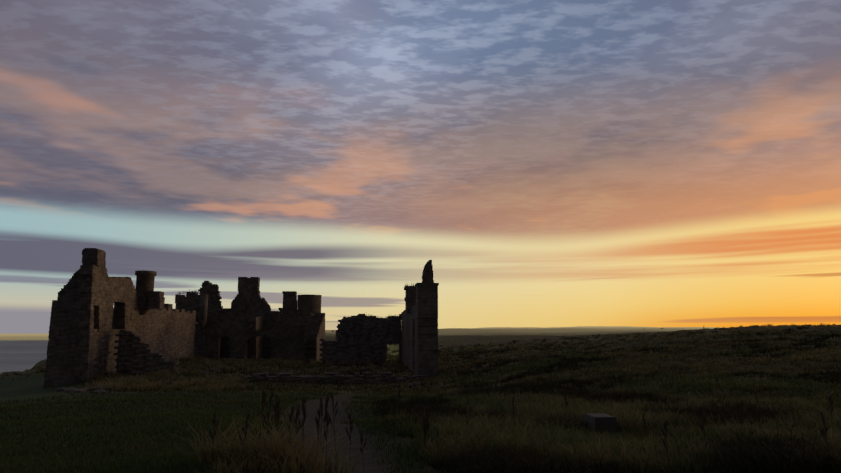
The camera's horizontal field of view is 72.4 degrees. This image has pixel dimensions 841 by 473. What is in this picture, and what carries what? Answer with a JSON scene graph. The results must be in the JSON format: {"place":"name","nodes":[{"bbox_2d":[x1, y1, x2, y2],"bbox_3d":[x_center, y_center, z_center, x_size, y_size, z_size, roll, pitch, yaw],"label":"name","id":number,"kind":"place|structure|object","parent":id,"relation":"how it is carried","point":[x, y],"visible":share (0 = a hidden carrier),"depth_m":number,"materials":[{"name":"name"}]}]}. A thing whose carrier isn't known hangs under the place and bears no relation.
{"place":"outdoors","nodes":[
{"label":"outdoors","id":0,"kind":"place"},
{"bbox_2d":[0,340,48,373],"bbox_3d":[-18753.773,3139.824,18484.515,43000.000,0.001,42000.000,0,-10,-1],"label":"sea","id":1,"kind":"structure","parent":0,"point":[19,355],"depth_m":899.09,"materials":[{"name":"liquid"}]},
{"bbox_2d":[175,292,205,357],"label":"ruined wall","id":2,"kind":"structure","parent":0,"point":[189,301],"depth_m":73.14,"materials":[{"name":"brown stone"}]},
{"bbox_2d":[199,294,207,327],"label":"turret","id":3,"kind":"object","parent":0,"point":[203,310],"visible":1,"depth_m":72.62,"materials":[{"name":"brown stone"}]},
{"bbox_2d":[205,317,304,359],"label":"ruined wall","id":4,"kind":"structure","parent":0,"point":[290,339],"depth_m":73.94,"materials":[{"name":"brown stone"}]},
{"bbox_2d":[249,315,263,359],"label":"turret","id":5,"kind":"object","parent":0,"point":[256,342],"depth_m":74.54,"materials":[{"name":"brown stone"}]},
{"bbox_2d":[272,313,313,358],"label":"castle wall","id":6,"kind":"structure","parent":0,"point":[305,319],"depth_m":74.91,"materials":[{"name":"brown stone"}]},
{"bbox_2d":[297,294,321,315],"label":"castle round tower","id":7,"kind":"structure","parent":0,"point":[307,303],"depth_m":79.87,"materials":[{"name":"brown stone"}]},
{"bbox_2d":[0,325,840,472],"bbox_3d":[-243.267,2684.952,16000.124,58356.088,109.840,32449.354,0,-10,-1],"label":"ground","id":8,"kind":"structure","parent":0,"point":[29,386],"depth_m":32.85,"materials":[{"name":"green plant"}]},
{"bbox_2d":[43,264,93,387],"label":"gable wall","id":9,"kind":"structure","parent":8,"relation":"on","point":[60,359],"depth_m":43.74,"materials":[{"name":"brown stone"}]},
{"bbox_2d":[44,308,113,383],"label":"wall","id":10,"kind":"structure","parent":8,"relation":"on","point":[112,328],"depth_m":53.52,"materials":[{"name":"brown stone"}]},
{"bbox_2d":[74,265,195,383],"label":"castle wall","id":11,"kind":"structure","parent":8,"relation":"on","point":[101,292],"depth_m":47.13,"materials":[{"name":"stone"}]},
{"bbox_2d":[82,248,105,266],"bbox_3d":[-26.313,1.919,46.330,1.434,1.800,1.574,0,-10,-1],"label":"chimney","id":12,"kind":"object","parent":11,"relation":"on","point":[95,256],"visible":0.73,"depth_m":45.71,"materials":[{"name":"brown stone"}]},
{"bbox_2d":[98,329,126,331],"bbox_3d":[-25.419,7.760,47.490,0.200,0.180,5.490,1,-10,-5],"label":"window sill","id":13,"kind":"structure","parent":11,"relation":"attached to","point":[114,330],"depth_m":47.19,"materials":[{"name":"brown stone"}]},
{"bbox_2d":[135,270,156,314],"bbox_3d":[-25.811,5.281,53.719,1.838,4.037,1.838,0,-10,-1],"label":"castle bartizan","id":14,"kind":"object","parent":11,"relation":"on","point":[145,281],"visible":0.75,"depth_m":53.15,"materials":[{"name":"brown stone"}]},
{"bbox_2d":[147,291,164,308],"bbox_3d":[-24.635,5.923,53.463,1.295,1.600,1.331,0,-10,-1],"label":"chimney","id":15,"kind":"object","parent":11,"relation":"on","point":[156,299],"depth_m":52.92,"materials":[{"name":"brown stone"}]},
{"bbox_2d":[114,330,178,374],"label":"broken wall","id":16,"kind":"structure","parent":8,"relation":"on","point":[136,353],"depth_m":46.22,"materials":[{"name":"stone"}]},
{"bbox_2d":[198,281,222,355],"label":"ruined wall","id":17,"kind":"structure","parent":8,"relation":"on","point":[211,290],"depth_m":79.27,"materials":[{"name":"brown stone"}]},
{"bbox_2d":[55,361,444,393],"bbox_3d":[-13.903,11.197,46.988,25.597,1.073,32.829,5,-11,-26],"label":"rubble","id":18,"kind":"object","parent":8,"relation":"on","point":[99,390],"visible":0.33,"depth_m":37.76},
{"bbox_2d":[220,277,296,357],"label":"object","id":19,"kind":"object","parent":8,"relation":"on","point":[247,302],"visible":0.46,"depth_m":80.19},
{"bbox_2d":[175,405,367,472],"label":"dead grass clump","id":20,"kind":"object","parent":8,"relation":"on","point":[259,454],"visible":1,"depth_m":6.58,"materials":[{"name":"brown plant"}]},
{"bbox_2d":[304,313,325,363],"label":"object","id":21,"kind":"object","parent":8,"relation":"on","point":[315,334],"visible":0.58,"depth_m":60.60,"materials":[{"name":"stone"}]},
{"bbox_2d":[245,372,427,383],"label":"low stone wall","id":22,"kind":"structure","parent":8,"relation":"on","point":[364,378],"depth_m":42.08,"materials":[{"name":"stone"}]},
{"bbox_2d":[320,339,386,364],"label":"low wall","id":23,"kind":"structure","parent":8,"relation":"on","point":[338,352],"depth_m":56.28,"materials":[{"name":"brown stone"}]},
{"bbox_2d":[335,314,401,361],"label":"ruined wall","id":24,"kind":"structure","parent":8,"relation":"on","point":[361,328],"depth_m":57.19,"materials":[{"name":"stone"}]},
{"bbox_2d":[401,285,437,377],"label":"ruined tower","id":25,"kind":"structure","parent":8,"relation":"on","point":[419,342],"depth_m":44.31,"materials":[{"name":"brown stone"}]},
{"bbox_2d":[404,289,415,312],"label":"wall","id":26,"kind":"structure","parent":25,"relation":"on","point":[410,298],"depth_m":49.20,"materials":[{"name":"brown stone"}]},
{"bbox_2d":[404,286,415,289],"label":"cornice","id":27,"kind":"structure","parent":26,"relation":"on","point":[409,287],"depth_m":49.30,"materials":[{"name":"brown stone"}]},
{"bbox_2d":[415,283,438,285],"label":"cornice","id":28,"kind":"structure","parent":25,"relation":"on","point":[416,284],"depth_m":44.55,"materials":[{"name":"brown stone"}]},
{"bbox_2d":[422,260,433,282],"bbox_3d":[0.569,2.826,45.046,0.943,1.950,0.655,0,-10,-1],"label":"stone pinnacle","id":29,"kind":"object","parent":28,"relation":"on","point":[427,274],"visible":0.79,"depth_m":44.77,"materials":[{"name":"brown stone"}]},
{"bbox_2d":[0,388,839,472],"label":"turf grass","id":30,"kind":"structure","parent":8,"relation":"on","point":[79,463],"depth_m":9.81,"materials":[{"name":"green plant"}]},
{"bbox_2d":[0,322,840,472],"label":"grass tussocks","id":31,"kind":"object","parent":8,"relation":"on","point":[589,440],"depth_m":15.03,"materials":[{"name":"green plant"}]},
{"bbox_2d":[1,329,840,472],"bbox_3d":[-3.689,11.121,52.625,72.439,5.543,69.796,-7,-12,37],"label":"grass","id":32,"kind":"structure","parent":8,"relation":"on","point":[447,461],"depth_m":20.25,"materials":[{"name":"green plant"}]},
{"bbox_2d":[210,369,833,471],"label":"tall weeds","id":33,"kind":"object","parent":8,"relation":"on","point":[328,421],"visible":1,"depth_m":7.10,"materials":[{"name":"plant"}]},
{"bbox_2d":[584,413,616,435],"bbox_3d":[3.087,3.241,9.881,0.377,0.334,0.510,1,-10,-6],"label":"masonry block","id":34,"kind":"object","parent":8,"relation":"on","point":[598,421],"depth_m":9.66,"materials":[{"name":"stone"}]},
{"bbox_2d":[0,0,840,332],"label":"sky","id":35,"kind":"structure","parent":0,"point":[553,163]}
]}

